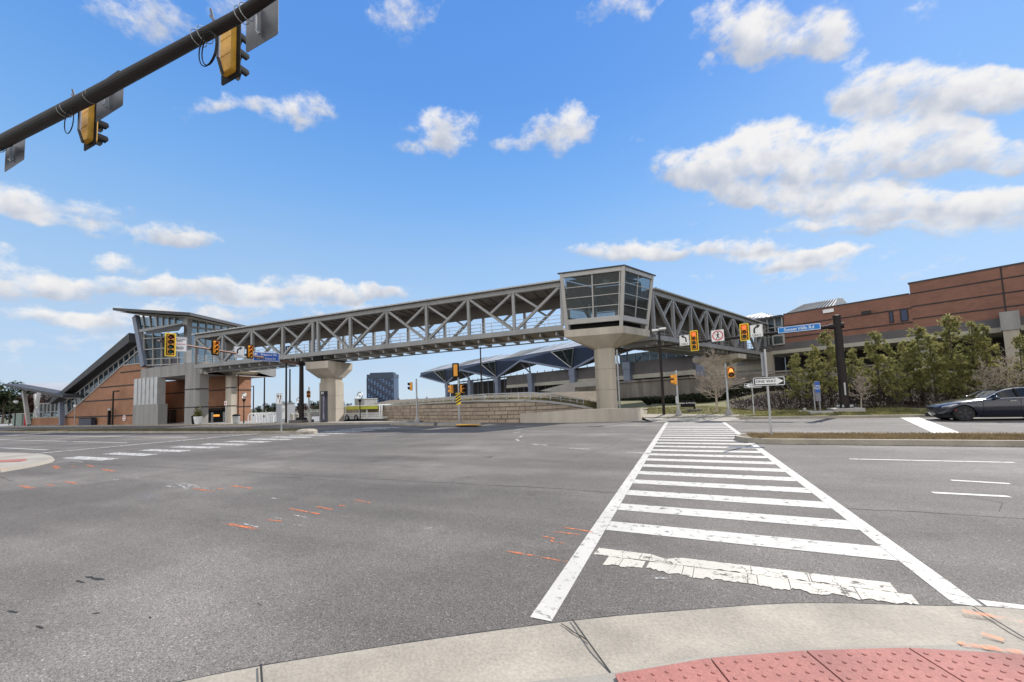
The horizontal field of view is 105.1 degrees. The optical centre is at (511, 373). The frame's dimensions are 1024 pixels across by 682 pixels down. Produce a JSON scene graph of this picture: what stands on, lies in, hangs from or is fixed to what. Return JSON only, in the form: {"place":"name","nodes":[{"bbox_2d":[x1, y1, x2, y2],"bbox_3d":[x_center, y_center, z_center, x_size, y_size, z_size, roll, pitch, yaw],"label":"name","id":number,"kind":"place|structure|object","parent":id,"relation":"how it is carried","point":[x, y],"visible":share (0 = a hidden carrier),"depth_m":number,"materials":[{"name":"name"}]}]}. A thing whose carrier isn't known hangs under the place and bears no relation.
{"place":"outdoors","nodes":[
{"label":"outdoors","id":0,"kind":"place"},
{"bbox_2d":[0,415,351,425],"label":"plaza","id":1,"kind":"structure","parent":0,"point":[316,418],"depth_m":52.15,"materials":[{"name":"grey concrete"}]},
{"bbox_2d":[12,413,34,425],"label":"recycling shelter","id":2,"kind":"object","parent":1,"relation":"on","point":[20,419],"visible":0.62,"depth_m":68.88,"materials":[{"name":"metal"}]},
{"bbox_2d":[2,383,80,425],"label":"entrance canopy","id":3,"kind":"object","parent":1,"relation":"on","point":[53,389],"visible":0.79,"depth_m":65.05,"materials":[{"name":"metal"}]},
{"bbox_2d":[78,417,95,424],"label":"utility cabinet","id":4,"kind":"object","parent":1,"relation":"on","point":[87,421],"visible":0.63,"depth_m":55.70,"materials":[{"name":"metal"}]},
{"bbox_2d":[192,404,203,423],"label":"planter","id":5,"kind":"object","parent":1,"relation":"on","point":[198,418],"visible":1,"depth_m":44.55,"materials":[{"name":"ceramic"}]},
{"bbox_2d":[157,340,313,422],"bbox_3d":[-22.351,1.448,32.738,2.035,6.312,14.617,-3,-4,13],"label":"mast arm pole","id":6,"kind":"object","parent":1,"relation":"on","point":[301,418],"visible":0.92,"depth_m":38.68,"materials":[{"name":"metal"}]},
{"bbox_2d":[164,333,175,355],"bbox_3d":[-22.781,-1.907,26.189,0.365,1.562,0.572,-5,-5,40],"label":"traffic signal","id":7,"kind":"object","parent":6,"relation":"hanging from","point":[170,344],"visible":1,"depth_m":26.18,"materials":[{"name":"yellow paint"}]},
{"bbox_2d":[176,337,186,351],"bbox_3d":[-22.744,-1.971,26.855,0.014,1.020,0.800,-6,-5,44],"label":"yield sign","id":8,"kind":"object","parent":6,"relation":"hanging from","point":[181,344],"visible":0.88,"depth_m":26.93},
{"bbox_2d":[211,339,219,355],"bbox_3d":[-22.280,-1.938,29.545,0.357,1.206,0.560,-4,-4,21],"label":"traffic signal","id":9,"kind":"object","parent":6,"relation":"hanging from","point":[214,346],"visible":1,"depth_m":29.47,"materials":[{"name":"yellow paint"}]},
{"bbox_2d":[234,346,244,357],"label":"turn sign","id":10,"kind":"object","parent":6,"relation":"hanging from","point":[240,350],"visible":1,"depth_m":31.72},
{"bbox_2d":[253,351,279,361],"bbox_3d":[-21.590,-1.438,34.514,0.015,0.800,2.050,-6,-5,43],"label":"guide sign","id":11,"kind":"object","parent":6,"relation":"hanging from","point":[271,356],"visible":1,"depth_m":34.57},
{"bbox_2d":[274,403,294,422],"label":"control cabinet","id":12,"kind":"object","parent":1,"relation":"on","point":[290,407],"visible":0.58,"depth_m":40.57,"materials":[{"name":"metal"}]},
{"bbox_2d":[285,346,288,422],"bbox_3d":[-22.533,1.214,39.647,0.995,7.934,0.360,-4,-4,24],"label":"light pole","id":13,"kind":"object","parent":1,"relation":"on","point":[286,347],"visible":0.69,"depth_m":39.71,"materials":[{"name":"brown metal"}]},
{"bbox_2d":[0,407,689,422],"bbox_3d":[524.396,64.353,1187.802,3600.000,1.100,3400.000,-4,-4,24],"label":"ground","id":14,"kind":"structure","parent":0,"point":[6,421],"depth_m":175.00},
{"bbox_2d":[0,385,32,423],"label":"evergreen tree","id":15,"kind":"object","parent":14,"relation":"on","point":[4,406],"visible":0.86,"depth_m":92.48,"materials":[{"name":"green plant"}]},
{"bbox_2d":[0,393,56,418],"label":"broadleaf tree","id":16,"kind":"object","parent":14,"relation":"on","point":[31,405],"visible":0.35,"depth_m":97.30,"materials":[{"name":"green plant"}]},
{"bbox_2d":[305,361,351,421],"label":"concrete pier","id":17,"kind":"structure","parent":14,"relation":"on","point":[330,374],"depth_m":39.23,"materials":[{"name":"concrete"}]},
{"bbox_2d":[313,355,339,361],"bbox_3d":[-18.608,-1.336,40.102,1.000,0.580,3.350,-3,-4,17],"label":"bridge bearing","id":18,"kind":"object","parent":17,"relation":"on","point":[318,358],"visible":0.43,"depth_m":38.53,"materials":[{"name":"black paint"}]},
{"bbox_2d":[191,279,569,373],"bbox_3d":[-14.961,-3.703,39.371,41.137,5.383,4.500,-3,-4,17],"label":"footbridge","id":19,"kind":"object","parent":18,"relation":"on","point":[513,301],"visible":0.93,"depth_m":37.47,"materials":[{"name":"paint"}]},
{"bbox_2d":[354,398,377,404],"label":"concrete building","id":20,"kind":"structure","parent":14,"relation":"on","point":[366,401],"depth_m":171.64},
{"bbox_2d":[366,372,398,402],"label":"office tower","id":21,"kind":"structure","parent":14,"relation":"on","point":[382,386],"depth_m":230.63,"materials":[{"name":"blue glass"}]},
{"bbox_2d":[344,400,593,422],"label":"stone retaining wall","id":22,"kind":"structure","parent":14,"relation":"on","point":[491,411],"depth_m":30.33,"materials":[{"name":"stone"}]},
{"bbox_2d":[419,262,1023,396],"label":"railway station","id":23,"kind":"object","parent":14,"relation":"on","point":[993,297],"visible":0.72,"depth_m":46.93,"materials":[{"name":"brick"}]},
{"bbox_2d":[615,287,775,360],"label":"footbridge","id":24,"kind":"object","parent":23,"relation":"attached to","point":[676,315],"visible":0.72,"depth_m":40.19,"materials":[{"name":"paint"}]},
{"bbox_2d":[772,334,785,345],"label":"window","id":25,"kind":"structure","parent":23,"relation":"in","point":[776,339],"depth_m":50.28,"materials":[{"name":"paint"}]},
{"bbox_2d":[307,420,420,422],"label":"plaza ramp","id":26,"kind":"structure","parent":0,"point":[361,421],"depth_m":36.07,"materials":[{"name":"grey concrete"}]},
{"bbox_2d":[320,391,327,421],"bbox_3d":[-17.958,3.266,37.480,0.612,3.100,0.374,-4,-4,24],"label":"station pylon","id":27,"kind":"object","parent":26,"relation":"on","point":[323,406],"visible":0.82,"depth_m":37.35,"materials":[{"name":"metal"}]},
{"bbox_2d":[369,391,596,404],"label":"raised ground","id":28,"kind":"structure","parent":0,"point":[588,395],"depth_m":40.71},
{"bbox_2d":[344,392,583,408],"bbox_3d":[-10.251,3.127,39.334,35.347,1.290,5.222,-5,-5,34],"label":"railing","id":29,"kind":"object","parent":28,"relation":"on","point":[483,397],"visible":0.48,"depth_m":30.65,"materials":[{"name":"metal"}]},
{"bbox_2d":[386,394,596,407],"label":"wall top plants","id":30,"kind":"object","parent":28,"relation":"on","point":[591,404],"depth_m":31.60,"materials":[{"name":"green plant"}]},
{"bbox_2d":[541,381,595,391],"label":"ramp parapet","id":31,"kind":"structure","parent":28,"relation":"on","point":[569,387],"depth_m":52.14,"materials":[{"name":"concrete"}]},
{"bbox_2d":[0,417,1023,681],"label":"road","id":32,"kind":"structure","parent":0,"point":[196,573],"depth_m":4.95,"materials":[{"name":"asphalt"}]},
{"bbox_2d":[0,452,54,472],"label":"traffic island","id":33,"kind":"structure","parent":32,"relation":"on","point":[33,459],"depth_m":13.77,"materials":[{"name":"concrete"}]},
{"bbox_2d":[0,0,275,151],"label":"mast arm pole","id":34,"kind":"object","parent":32,"relation":"on","point":[115,82],"visible":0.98,"depth_m":7.14,"materials":[{"name":"brown metal"}]},
{"bbox_2d":[0,140,24,171],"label":"road sign","id":35,"kind":"object","parent":34,"relation":"hanging from","point":[14,154],"visible":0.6,"depth_m":9.94,"materials":[{"name":"metal"}]},
{"bbox_2d":[56,89,108,150],"bbox_3d":[-9.295,-5.524,8.469,0.534,1.268,1.007,-1,-4,-10],"label":"traffic signal","id":36,"kind":"object","parent":34,"relation":"hanging from","point":[89,127],"visible":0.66,"depth_m":8.59,"materials":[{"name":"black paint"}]},
{"bbox_2d":[82,89,123,121],"bbox_3d":[-8.318,-5.625,7.873,1.090,0.652,0.378,-4,-4,24],"label":"road sign","id":37,"kind":"object","parent":34,"relation":"hanging from","point":[105,107],"visible":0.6,"depth_m":8.00,"materials":[{"name":"metal"}]},
{"bbox_2d":[190,8,249,85],"bbox_3d":[-4.758,-5.393,6.503,0.606,1.311,0.830,-3,-4,12],"label":"traffic signal","id":38,"kind":"object","parent":34,"relation":"hanging from","point":[229,54],"visible":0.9,"depth_m":6.58,"materials":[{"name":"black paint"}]},
{"bbox_2d":[233,0,278,51],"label":"road sign","id":39,"kind":"object","parent":34,"relation":"hanging from","point":[261,26],"visible":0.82,"depth_m":6.07,"materials":[{"name":"metal"}]},
{"bbox_2d":[0,428,313,433],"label":"median kerb","id":40,"kind":"structure","parent":32,"relation":"on","point":[275,432],"depth_m":31.10,"materials":[{"name":"concrete"}]},
{"label":"far median turf","id":41,"kind":"structure","parent":40,"relation":"in","visible":0},
{"bbox_2d":[5,427,314,430],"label":"median grass","id":42,"kind":"structure","parent":41,"relation":"on","point":[231,429],"depth_m":31.64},
{"bbox_2d":[45,427,397,459],"bbox_3d":[-14.621,3.667,22.233,8.340,0.001,15.190,-4,-4,24],"label":"crosswalk marking","id":43,"kind":"object","parent":32,"relation":"on","point":[102,458],"visible":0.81,"depth_m":18.39,"materials":[{"name":"paint"}]},
{"bbox_2d":[29,465,586,560],"bbox_3d":[-7.412,2.464,8.201,18.111,0.001,2.098,-4,-4,28],"label":"orange spray mark","id":44,"kind":"object","parent":32,"relation":"on","point":[319,513],"visible":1,"depth_m":5.76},
{"bbox_2d":[390,422,481,425],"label":"kerb islands","id":45,"kind":"object","parent":32,"relation":"on","point":[429,424],"visible":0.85,"depth_m":28.40,"materials":[{"name":"concrete"}]},
{"bbox_2d":[0,414,931,426],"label":"kerb","id":46,"kind":"structure","parent":32,"relation":"on","point":[839,416],"depth_m":33.17,"materials":[{"name":"concrete"}]},
{"bbox_2d":[0,417,1023,608],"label":"lane marking","id":47,"kind":"object","parent":32,"relation":"on","point":[928,425],"visible":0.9,"depth_m":8.95,"materials":[{"name":"paint"}]},
{"bbox_2d":[2,425,1023,518],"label":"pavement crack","id":48,"kind":"object","parent":32,"relation":"on","point":[540,487],"visible":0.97,"depth_m":8.42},
{"bbox_2d":[182,603,1023,681],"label":"gutter","id":49,"kind":"object","parent":32,"relation":"on","point":[516,644],"visible":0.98,"depth_m":2.69,"materials":[{"name":"concrete"}]},
{"bbox_2d":[178,602,1016,681],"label":"gutter seam","id":50,"kind":"object","parent":49,"relation":"on","point":[583,619],"visible":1,"depth_m":2.88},
{"bbox_2d":[367,630,1023,681],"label":"kerb ramp","id":51,"kind":"structure","parent":32,"relation":"on","point":[614,660],"depth_m":2.49,"materials":[{"name":"concrete"}]},
{"bbox_2d":[957,609,1020,653],"bbox_3d":[3.134,1.687,2.561,0.690,0.001,0.287,1,-5,-39],"label":"kerb spray mark","id":52,"kind":"object","parent":51,"relation":"on","point":[992,636],"visible":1,"depth_m":2.47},
{"bbox_2d":[643,414,761,421],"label":"kerb ramp","id":53,"kind":"structure","parent":32,"relation":"on","point":[703,417],"depth_m":24.38,"materials":[{"name":"concrete"}]},
{"bbox_2d":[530,422,981,620],"bbox_3d":[6.079,2.291,12.605,3.100,0.001,22.440,-4,-4,24],"label":"crosswalk marking","id":54,"kind":"object","parent":32,"relation":"on","point":[551,600],"visible":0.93,"depth_m":5.06,"materials":[{"name":"paint"}]},
{"bbox_2d":[595,548,918,603],"bbox_3d":[1.996,1.823,3.588,2.520,0.001,0.447,-4,-4,24],"label":"broken crosswalk bar","id":55,"kind":"object","parent":32,"relation":"on","point":[772,581],"visible":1,"depth_m":3.49,"materials":[{"name":"paint"}]},
{"bbox_2d":[734,433,1023,446],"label":"median kerb","id":56,"kind":"structure","parent":32,"relation":"on","point":[992,443],"depth_m":11.10,"materials":[{"name":"concrete"}]},
{"bbox_2d":[740,431,1023,439],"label":"median turf","id":57,"kind":"structure","parent":56,"relation":"in","point":[745,435],"depth_m":11.87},
{"bbox_2d":[764,349,772,435],"bbox_3d":[8.632,0.699,13.225,0.056,3.029,0.056,-4,-4,24],"label":"sign post","id":58,"kind":"object","parent":57,"relation":"on","point":[768,396],"visible":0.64,"depth_m":13.20,"materials":[{"name":"metal"}]},
{"bbox_2d":[752,376,784,385],"bbox_3d":[8.632,0.275,13.200,0.930,0.310,0.016,-4,-4,24],"label":"one way sign","id":59,"kind":"object","parent":58,"relation":"attached to","point":[770,381],"visible":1,"depth_m":13.19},
{"bbox_2d":[925,387,1023,420],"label":"car","id":60,"kind":"object","parent":32,"relation":"on","point":[1002,402],"visible":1,"depth_m":17.23,"materials":[{"name":"paint"}]},
{"bbox_2d":[0,0,1023,417],"label":"sky","id":61,"kind":"structure","parent":0,"point":[748,157],"materials":[{"name":"blue"}]},
{"bbox_2d":[594,400,648,408],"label":"grass slope","id":62,"kind":"structure","parent":0,"point":[633,404],"depth_m":35.77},
{"bbox_2d":[564,325,649,408],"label":"concrete pier","id":63,"kind":"structure","parent":62,"relation":"on","point":[603,343],"depth_m":31.22,"materials":[{"name":"concrete"}]},
{"bbox_2d":[557,264,655,329],"bbox_3d":[7.933,-5.823,32.033,7.670,4.616,3.841,-3,-4,17],"label":"glazed landing","id":64,"kind":"object","parent":63,"relation":"on","point":[626,295],"visible":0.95,"depth_m":31.98,"materials":[{"name":"glass"}]},
{"bbox_2d":[531,645,1023,681],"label":"pavement","id":65,"kind":"structure","parent":0,"point":[607,677],"depth_m":2.41,"materials":[{"name":"concrete"}]},
{"bbox_2d":[260,606,1023,681],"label":"concrete joint","id":66,"kind":"object","parent":65,"relation":"on","point":[261,672],"visible":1,"depth_m":2.59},
{"bbox_2d":[615,658,727,681],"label":"tactile panel","id":67,"kind":"object","parent":65,"relation":"on","point":[704,670],"visible":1,"depth_m":2.26,"materials":[{"name":"concrete"}]},
{"bbox_2d":[711,650,841,681],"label":"tactile panel","id":68,"kind":"object","parent":65,"relation":"on","point":[798,666],"visible":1,"depth_m":2.28,"materials":[{"name":"concrete"}]},
{"bbox_2d":[806,648,961,681],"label":"tactile panel","id":69,"kind":"object","parent":65,"relation":"on","point":[880,665],"visible":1,"depth_m":2.27,"materials":[{"name":"concrete"}]},
{"bbox_2d":[909,648,1023,681],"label":"tactile panel","id":70,"kind":"object","parent":65,"relation":"on","point":[968,666],"visible":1,"depth_m":2.25,"materials":[{"name":"concrete"}]},
{"bbox_2d":[642,384,1011,418],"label":"grass bank","id":71,"kind":"structure","parent":0,"point":[722,403],"depth_m":28.03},
{"bbox_2d":[520,408,647,422],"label":"concrete wall","id":72,"kind":"structure","parent":71,"relation":"on","point":[602,415],"depth_m":25.70,"materials":[{"name":"concrete"}]},
{"bbox_2d":[658,331,665,414],"bbox_3d":[10.104,0.129,26.506,0.195,5.941,0.311,-2,-4,-7],"label":"light pole","id":73,"kind":"object","parent":71,"relation":"on","point":[662,383],"visible":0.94,"depth_m":26.43,"materials":[{"name":"brown metal"}]},
{"bbox_2d":[679,399,702,410],"bbox_3d":[12.588,2.267,27.702,1.513,0.863,0.951,-4,-4,24],"label":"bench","id":74,"kind":"object","parent":71,"relation":"on","point":[691,403],"visible":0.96,"depth_m":27.66,"materials":[{"name":"black paint"}]},
{"bbox_2d":[620,374,792,403],"bbox_3d":[17.980,1.938,39.953,1.252,2.504,18.548,1,-5,-38],"label":"hedge","id":75,"kind":"object","parent":71,"relation":"on","point":[645,400],"visible":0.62,"depth_m":38.61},
{"bbox_2d":[690,345,747,411],"bbox_3d":[13.739,0.335,26.197,3.838,4.631,3.548,-1,-4,-17],"label":"bare tree","id":76,"kind":"object","parent":71,"relation":"on","point":[715,385],"visible":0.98,"depth_m":26.32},
{"bbox_2d":[692,353,745,377],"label":"concrete pier","id":77,"kind":"structure","parent":71,"relation":"on","point":[736,357],"depth_m":44.52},
{"bbox_2d":[724,363,731,415],"bbox_3d":[13.591,1.087,24.804,0.370,3.433,0.370,-2,-4,1],"label":"signal post","id":78,"kind":"object","parent":71,"relation":"on","point":[728,412],"visible":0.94,"depth_m":24.74,"materials":[{"name":"metal"}]},
{"bbox_2d":[577,364,888,404],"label":"retaining wall","id":79,"kind":"structure","parent":71,"relation":"on","point":[641,389],"depth_m":41.11,"materials":[{"name":"concrete"}]},
{"bbox_2d":[620,315,864,412],"bbox_3d":[14.700,-0.001,27.454,14.575,6.332,1.514,-4,-5,33],"label":"mast arm pole","id":80,"kind":"object","parent":71,"relation":"on","point":[837,325],"visible":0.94,"depth_m":23.90,"materials":[{"name":"metal"}]},
{"bbox_2d":[690,330,698,350],"bbox_3d":[13.291,-2.374,28.653,0.549,1.497,0.350,-5,-5,36],"label":"traffic signal","id":81,"kind":"object","parent":80,"relation":"hanging from","point":[694,343],"visible":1,"depth_m":28.64,"materials":[{"name":"yellow paint"}]},
{"bbox_2d":[711,329,723,341],"bbox_3d":[14.575,-2.661,27.816,0.800,0.800,0.060,-5,-5,36],"label":"no pedestrians sign","id":82,"kind":"object","parent":80,"relation":"hanging from","point":[717,335],"visible":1,"depth_m":27.82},
{"bbox_2d":[739,323,749,340],"bbox_3d":[15.870,-2.806,26.811,0.549,1.181,0.350,-5,-5,36],"label":"traffic signal","id":83,"kind":"object","parent":80,"relation":"hanging from","point":[744,331],"visible":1,"depth_m":26.79,"materials":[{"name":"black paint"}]},
{"bbox_2d":[750,324,762,337],"bbox_3d":[16.473,-2.853,26.459,0.740,0.860,0.014,-5,-5,36],"label":"turn sign","id":84,"kind":"object","parent":80,"relation":"hanging from","point":[756,330],"visible":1,"depth_m":26.45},
{"bbox_2d":[778,323,820,333],"bbox_3d":[18.342,-2.861,25.111,2.220,0.400,0.017,-5,-5,36],"label":"street name sign","id":85,"kind":"object","parent":80,"relation":"hanging from","point":[805,327],"visible":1,"depth_m":25.09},
{"bbox_2d":[643,405,926,417],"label":"bank grass","id":86,"kind":"structure","parent":71,"relation":"on","point":[866,412],"depth_m":24.14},
{"bbox_2d":[781,352,810,405],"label":"pine tree","id":87,"kind":"object","parent":71,"relation":"on","point":[796,385],"visible":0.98,"depth_m":26.95,"materials":[{"name":"green plant"}]},
{"bbox_2d":[796,345,828,402],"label":"pine tree","id":88,"kind":"object","parent":71,"relation":"on","point":[815,349],"visible":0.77,"depth_m":27.35,"materials":[{"name":"green plant"}]},
{"bbox_2d":[812,381,820,410],"bbox_3d":[19.145,1.492,24.602,0.398,1.968,0.121,-4,-4,24],"label":"information sign","id":89,"kind":"object","parent":71,"relation":"on","point":[816,387],"visible":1,"depth_m":24.59,"materials":[{"name":"metal"}]},
{"bbox_2d":[805,329,849,404],"bbox_3d":[21.476,-0.463,26.600,2.561,5.404,2.429,-1,-4,-12],"label":"pine tree","id":90,"kind":"object","parent":71,"relation":"on","point":[828,366],"visible":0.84,"depth_m":26.56,"materials":[{"name":"green plant"}]},
{"bbox_2d":[846,349,867,392],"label":"pine tree","id":91,"kind":"object","parent":71,"relation":"on","point":[850,373],"visible":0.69,"depth_m":27.62,"materials":[{"name":"green plant"}]},
{"bbox_2d":[848,369,878,407],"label":"bare tree","id":92,"kind":"object","parent":71,"relation":"on","point":[860,386],"visible":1,"depth_m":24.46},
{"bbox_2d":[726,386,1020,409],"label":"leaf litter ground","id":93,"kind":"structure","parent":71,"relation":"on","point":[864,405],"depth_m":26.79,"materials":[{"name":"plant"}]},
{"bbox_2d":[729,367,1023,410],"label":"undergrowth","id":94,"kind":"object","parent":71,"relation":"on","point":[851,398],"visible":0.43,"depth_m":26.04,"materials":[{"name":"green plant"}]},
{"bbox_2d":[856,331,899,403],"bbox_3d":[23.863,-0.369,25.741,2.090,4.991,2.301,-5,-5,41],"label":"pine tree","id":95,"kind":"object","parent":71,"relation":"on","point":[877,359],"visible":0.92,"depth_m":25.50,"materials":[{"name":"green plant"}]},
{"bbox_2d":[879,342,906,389],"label":"pine tree","id":96,"kind":"object","parent":71,"relation":"on","point":[890,352],"visible":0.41,"depth_m":26.38,"materials":[{"name":"green plant"}]},
{"bbox_2d":[885,364,911,405],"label":"pine tree","id":97,"kind":"object","parent":71,"relation":"on","point":[893,381],"visible":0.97,"depth_m":24.19,"materials":[{"name":"green plant"}]},
{"bbox_2d":[891,340,928,401],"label":"pine tree","id":98,"kind":"object","parent":71,"relation":"on","point":[907,360],"visible":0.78,"depth_m":24.85,"materials":[{"name":"green plant"}]},
{"bbox_2d":[895,324,945,397],"bbox_3d":[26.501,-0.730,25.594,2.536,5.022,2.406,0,-4,-28],"label":"pine tree","id":99,"kind":"object","parent":71,"relation":"on","point":[918,332],"visible":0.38,"depth_m":25.37,"materials":[{"name":"green plant"}]},
{"bbox_2d":[910,334,963,401],"bbox_3d":[25.973,-0.252,24.274,2.318,4.529,2.103,-5,-5,35],"label":"pine tree","id":100,"kind":"object","parent":71,"relation":"on","point":[936,366],"visible":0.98,"depth_m":24.01,"materials":[{"name":"green plant"}]},
{"bbox_2d":[928,313,985,398],"bbox_3d":[27.661,-1.016,24.524,2.454,5.627,2.701,2,-5,-43],"label":"pine tree","id":101,"kind":"object","parent":71,"relation":"on","point":[945,347],"visible":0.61,"depth_m":24.50,"materials":[{"name":"green plant"}]},
{"bbox_2d":[948,353,982,397],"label":"pine tree","id":102,"kind":"object","parent":71,"relation":"on","point":[961,365],"visible":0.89,"depth_m":23.14,"materials":[{"name":"green plant"}]},
{"bbox_2d":[955,320,998,391],"bbox_3d":[28.439,-0.779,24.282,1.942,5.102,2.075,-3,-4,10],"label":"pine tree","id":103,"kind":"object","parent":71,"relation":"on","point":[969,336],"visible":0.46,"depth_m":24.20,"materials":[{"name":"green plant"}]},
{"bbox_2d":[959,355,1008,392],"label":"bare tree","id":104,"kind":"object","parent":71,"relation":"on","point":[988,376],"visible":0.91,"depth_m":22.60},
{"bbox_2d":[969,324,1015,388],"bbox_3d":[28.590,-0.617,23.603,1.802,4.873,2.004,-4,-5,32],"label":"pine tree","id":105,"kind":"object","parent":71,"relation":"on","point":[982,350],"visible":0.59,"depth_m":23.48,"materials":[{"name":"green plant"}]},
{"bbox_2d":[981,347,1023,386],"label":"bare tree","id":106,"kind":"object","parent":71,"relation":"on","point":[1007,362],"visible":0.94,"depth_m":22.27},
{"bbox_2d":[1003,332,1023,386],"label":"pine tree","id":107,"kind":"object","parent":71,"relation":"on","point":[1018,341],"visible":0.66,"depth_m":22.98,"materials":[{"name":"green plant"}]},
{"label":"service road","id":108,"kind":"structure","parent":0,"visible":0},
{"bbox_2d":[50,308,275,424],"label":"station pavilion","id":109,"kind":"structure","parent":108,"relation":"on","point":[138,368],"depth_m":50.47,"materials":[{"name":"brick"}]},
{"bbox_2d":[167,410,175,422],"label":"door","id":110,"kind":"structure","parent":109,"relation":"in","point":[171,414],"depth_m":54.00,"materials":[{"name":"brown metal"}]},
{"bbox_2d":[344,404,396,420],"bbox_3d":[-14.582,4.121,40.926,6.574,1.624,2.430,-5,-5,35],"label":"trailer","id":111,"kind":"object","parent":108,"relation":"on","point":[366,415],"visible":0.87,"depth_m":39.76,"materials":[{"name":"white paint"}]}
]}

